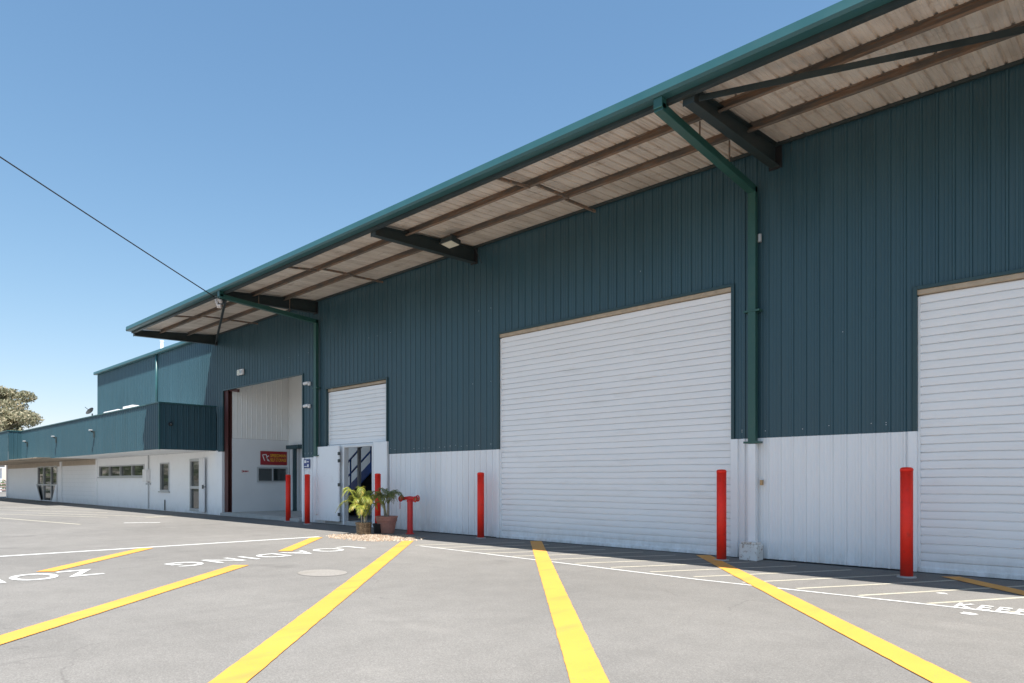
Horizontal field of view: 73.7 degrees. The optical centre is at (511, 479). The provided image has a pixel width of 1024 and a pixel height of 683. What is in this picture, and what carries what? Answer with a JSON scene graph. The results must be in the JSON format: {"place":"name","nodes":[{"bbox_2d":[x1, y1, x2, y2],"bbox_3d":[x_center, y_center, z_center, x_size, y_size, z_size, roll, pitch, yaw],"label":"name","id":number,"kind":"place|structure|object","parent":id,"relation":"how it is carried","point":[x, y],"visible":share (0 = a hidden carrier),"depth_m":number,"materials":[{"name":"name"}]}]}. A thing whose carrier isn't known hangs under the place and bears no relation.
{"place":"outdoors","nodes":[
{"label":"outdoors","id":0,"kind":"place"},
{"bbox_2d":[0,465,5,491],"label":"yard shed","id":1,"kind":"structure","parent":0,"point":[2,467],"depth_m":73.08,"materials":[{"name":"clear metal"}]},
{"bbox_2d":[0,0,841,480],"label":"sky","id":2,"kind":"structure","parent":0,"point":[222,140],"materials":[{"name":"blue"}]},
{"bbox_2d":[0,481,1023,682],"bbox_3d":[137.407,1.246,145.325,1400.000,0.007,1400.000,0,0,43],"label":"ground","id":3,"kind":"structure","parent":0,"point":[98,594],"depth_m":6.49,"materials":[{"name":"concrete"}]},
{"bbox_2d":[0,385,44,431],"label":"gum tree","id":4,"kind":"object","parent":3,"relation":"on","point":[15,417],"visible":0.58,"depth_m":78.50,"materials":[{"name":"green plant"}]},
{"bbox_2d":[0,401,221,514],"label":"office annex","id":5,"kind":"object","parent":3,"relation":"on","point":[71,465],"visible":0.99,"depth_m":28.60,"materials":[{"name":"teal metal"}]},
{"bbox_2d":[37,465,56,500],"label":"entrance door","id":6,"kind":"structure","parent":5,"relation":"in","point":[46,476],"depth_m":40.68,"materials":[{"name":"clear glass"}]},
{"bbox_2d":[85,407,92,415],"bbox_3d":[-20.135,-2.947,32.542,0.348,1.074,0.348,0,0,43],"label":"satellite dish","id":7,"kind":"object","parent":5,"relation":"on","point":[89,410],"visible":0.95,"depth_m":32.48,"materials":[{"name":"grey metal"}]},
{"bbox_2d":[97,464,144,477],"bbox_3d":[-18.068,-0.385,31.507,6.330,0.590,0.160,0,0,43],"label":"window","id":8,"kind":"structure","parent":5,"relation":"in","point":[116,471],"depth_m":31.44,"materials":[{"name":"clear glass"}]},
{"bbox_2d":[120,405,138,409],"bbox_3d":[-16.012,-2.760,28.696,1.300,0.700,0.500,0,0,43],"label":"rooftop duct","id":9,"kind":"object","parent":5,"relation":"on","point":[129,406],"visible":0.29,"depth_m":28.40,"materials":[{"name":"white metal"}]},
{"bbox_2d":[158,463,169,492],"bbox_3d":[-14.123,-0.095,27.776,1.090,1.210,0.160,0,0,43],"label":"window","id":10,"kind":"structure","parent":5,"relation":"in","point":[164,467],"depth_m":27.89,"materials":[{"name":"clear glass"}]},
{"bbox_2d":[189,458,198,510],"bbox_3d":[-11.853,0.185,25.657,1.040,1.970,0.120,0,0,43],"label":"glazed door","id":11,"kind":"structure","parent":5,"relation":"in","point":[193,463],"depth_m":25.80,"materials":[{"name":"glass"}]},
{"bbox_2d":[199,458,205,511],"bbox_3d":[-11.322,0.185,24.960,0.650,1.970,0.085,0,0,43],"label":"door leaf","id":12,"kind":"structure","parent":5,"relation":"in","point":[202,486],"depth_m":24.95,"materials":[{"name":"white metal"}]},
{"bbox_2d":[285,475,290,521],"bbox_3d":[-6.768,0.542,20.643,0.230,1.416,0.230,0,0,-27],"label":"bollard","id":13,"kind":"object","parent":3,"relation":"on","point":[288,497],"visible":1,"depth_m":20.58,"materials":[{"name":"metal"}]},
{"bbox_2d":[304,474,310,523],"bbox_3d":[-5.805,0.542,19.361,0.230,1.416,0.230,0,0,13],"label":"bollard","id":14,"kind":"object","parent":3,"relation":"on","point":[307,498],"visible":0.99,"depth_m":19.30,"materials":[{"name":"metal"}]},
{"bbox_2d":[335,486,386,534],"bbox_3d":[-3.402,0.689,15.622,1.088,1.122,1.111,0,0,43],"label":"potted palm","id":15,"kind":"object","parent":3,"relation":"on","point":[363,527],"visible":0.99,"depth_m":15.43,"materials":[{"name":"green plant"}]},
{"bbox_2d":[326,533,423,541],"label":"loose pebbles","id":16,"kind":"object","parent":3,"relation":"on","point":[374,537],"visible":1,"depth_m":14.65,"materials":[{"name":"beige gravel"}]},
{"bbox_2d":[372,523,380,533],"bbox_3d":[-3.136,1.135,16.012,0.270,0.230,0.270,0,0,43],"label":"empty pot","id":17,"kind":"object","parent":3,"relation":"on","point":[376,528],"visible":0.81,"depth_m":15.91,"materials":[{"name":"black plastic"}]},
{"bbox_2d":[375,473,380,522],"bbox_3d":[-3.341,0.542,16.990,0.230,1.416,0.230,0,0,-37],"label":"bollard","id":18,"kind":"object","parent":3,"relation":"on","point":[377,486],"visible":0.62,"depth_m":16.92,"materials":[{"name":"metal"}]},
{"bbox_2d":[370,487,403,533],"bbox_3d":[-2.943,0.711,16.076,1.050,1.078,0.761,0,0,43],"label":"potted palm","id":19,"kind":"object","parent":3,"relation":"on","point":[387,521],"visible":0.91,"depth_m":15.93,"materials":[{"name":"ceramic"}]},
{"bbox_2d":[398,495,419,533],"bbox_3d":[-2.360,0.797,15.801,0.750,0.905,0.200,0,0,43],"label":"fire hydrant","id":20,"kind":"object","parent":3,"relation":"on","point":[410,500],"visible":0.95,"depth_m":15.74,"materials":[{"name":"red metal"}]},
{"bbox_2d":[476,472,485,538],"bbox_3d":[-0.673,0.542,14.674,0.230,1.416,0.230,0,0,3],"label":"bollard","id":21,"kind":"object","parent":3,"relation":"on","point":[480,505],"visible":1,"depth_m":14.61,"materials":[{"name":"metal"}]},
{"bbox_2d":[93,0,1023,580],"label":"warehouse","id":22,"kind":"structure","parent":3,"relation":"on","point":[779,276],"depth_m":11.10,"materials":[{"name":"teal metal"}]},
{"bbox_2d":[0,156,226,307],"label":"service cable","id":23,"kind":"object","parent":22,"relation":"attached to","point":[219,302],"visible":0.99,"depth_m":15.33,"materials":[{"name":"black rubber"}]},
{"bbox_2d":[160,340,163,348],"bbox_3d":[-16.432,-5.940,32.051,0.174,1.220,0.174,0,0,43],"label":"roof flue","id":24,"kind":"object","parent":22,"relation":"on","point":[161,343],"visible":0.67,"depth_m":32.00,"materials":[{"name":"white metal"}]},
{"bbox_2d":[237,369,243,375],"bbox_3d":[-9.162,-3.635,23.015,0.420,0.190,0.087,0,0,43],"label":"emergency light","id":25,"kind":"object","parent":22,"relation":"attached to","point":[240,371],"visible":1,"depth_m":22.93,"materials":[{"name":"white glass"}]},
{"bbox_2d":[241,469,248,472],"bbox_3d":[-9.498,-0.310,24.271,0.013,0.140,0.280,0,0,43],"label":"notice","id":26,"kind":"object","parent":22,"relation":"attached to","point":[244,470],"visible":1,"depth_m":24.27,"materials":[{"name":"white plastic"}]},
{"bbox_2d":[257,467,286,481],"bbox_3d":[-8.780,-0.195,25.009,0.044,0.550,1.160,0,0,43],"label":"counter window","id":27,"kind":"structure","parent":22,"relation":"in","point":[273,474],"depth_m":24.98,"materials":[{"name":"glass"}]},
{"bbox_2d":[260,451,286,464],"bbox_3d":[-8.740,-0.800,25.061,0.029,0.500,1.030,0,0,43],"label":"shop sign","id":28,"kind":"object","parent":22,"relation":"attached to","point":[272,458],"visible":1,"depth_m":25.04,"materials":[{"name":"red plastic"}]},
{"bbox_2d":[304,459,309,467],"bbox_3d":[-6.047,-0.480,20.110,0.320,0.260,0.021,0,0,43],"label":"parking notice","id":29,"kind":"object","parent":22,"relation":"attached to","point":[306,463],"visible":1,"depth_m":20.08,"materials":[{"name":"blue metal"}]},
{"bbox_2d":[314,446,339,521],"bbox_3d":[-5.226,0.100,19.275,1.400,2.100,0.070,0,0,43],"label":"door leaf","id":30,"kind":"structure","parent":22,"relation":"in","point":[329,456],"depth_m":19.20,"materials":[{"name":"white metal"}]},
{"bbox_2d":[328,379,385,444],"bbox_3d":[-4.138,-1.835,18.548,2.940,1.690,0.210,0,0,43],"label":"roller door","id":31,"kind":"structure","parent":22,"relation":"in","point":[357,413],"depth_m":18.48,"materials":[{"name":"white metal"}]},
{"bbox_2d":[357,447,360,518],"bbox_3d":[-4.431,-1.500,19.796,0.080,5.260,0.080,0,0,43],"label":"post","id":32,"kind":"object","parent":22,"relation":"on","point":[358,467],"visible":0.31,"depth_m":19.78,"materials":[{"name":"grey metal"}]},
{"bbox_2d":[348,446,371,514],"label":"staircase","id":33,"kind":"structure","parent":22,"relation":"on","point":[366,477],"depth_m":20.39,"materials":[{"name":"metal"}]},
{"bbox_2d":[440,234,481,262],"bbox_3d":[-0.949,-4.898,14.378,0.376,0.303,1.219,0,0,43],"label":"floodlight","id":34,"kind":"object","parent":22,"relation":"attached to","point":[451,240],"visible":1,"depth_m":13.96,"materials":[{"name":"white metal"}]},
{"bbox_2d":[500,287,730,556],"bbox_3d":[1.717,-0.990,12.951,5.360,4.480,0.210,0,0,43],"label":"roller door","id":35,"kind":"structure","parent":22,"relation":"in","point":[615,426],"depth_m":12.58,"materials":[{"name":"white metal"}]},
{"bbox_2d":[917,272,1023,579],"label":"roller door","id":36,"kind":"structure","parent":22,"relation":"in","point":[971,333],"depth_m":8.85,"materials":[{"name":"white metal"}]},
{"bbox_2d":[714,469,728,560],"bbox_3d":[3.267,0.542,10.646,0.230,1.416,0.230,0,0,43],"label":"bollard","id":37,"kind":"object","parent":3,"relation":"on","point":[721,514],"visible":0.99,"depth_m":10.58,"materials":[{"name":"metal"}]},
{"bbox_2d":[896,467,916,577],"bbox_3d":[5.077,0.542,8.783,0.230,1.416,0.230,0,0,43],"label":"bollard","id":38,"kind":"object","parent":3,"relation":"on","point":[906,522],"visible":1,"depth_m":8.72,"materials":[{"name":"red metal"}]}
]}

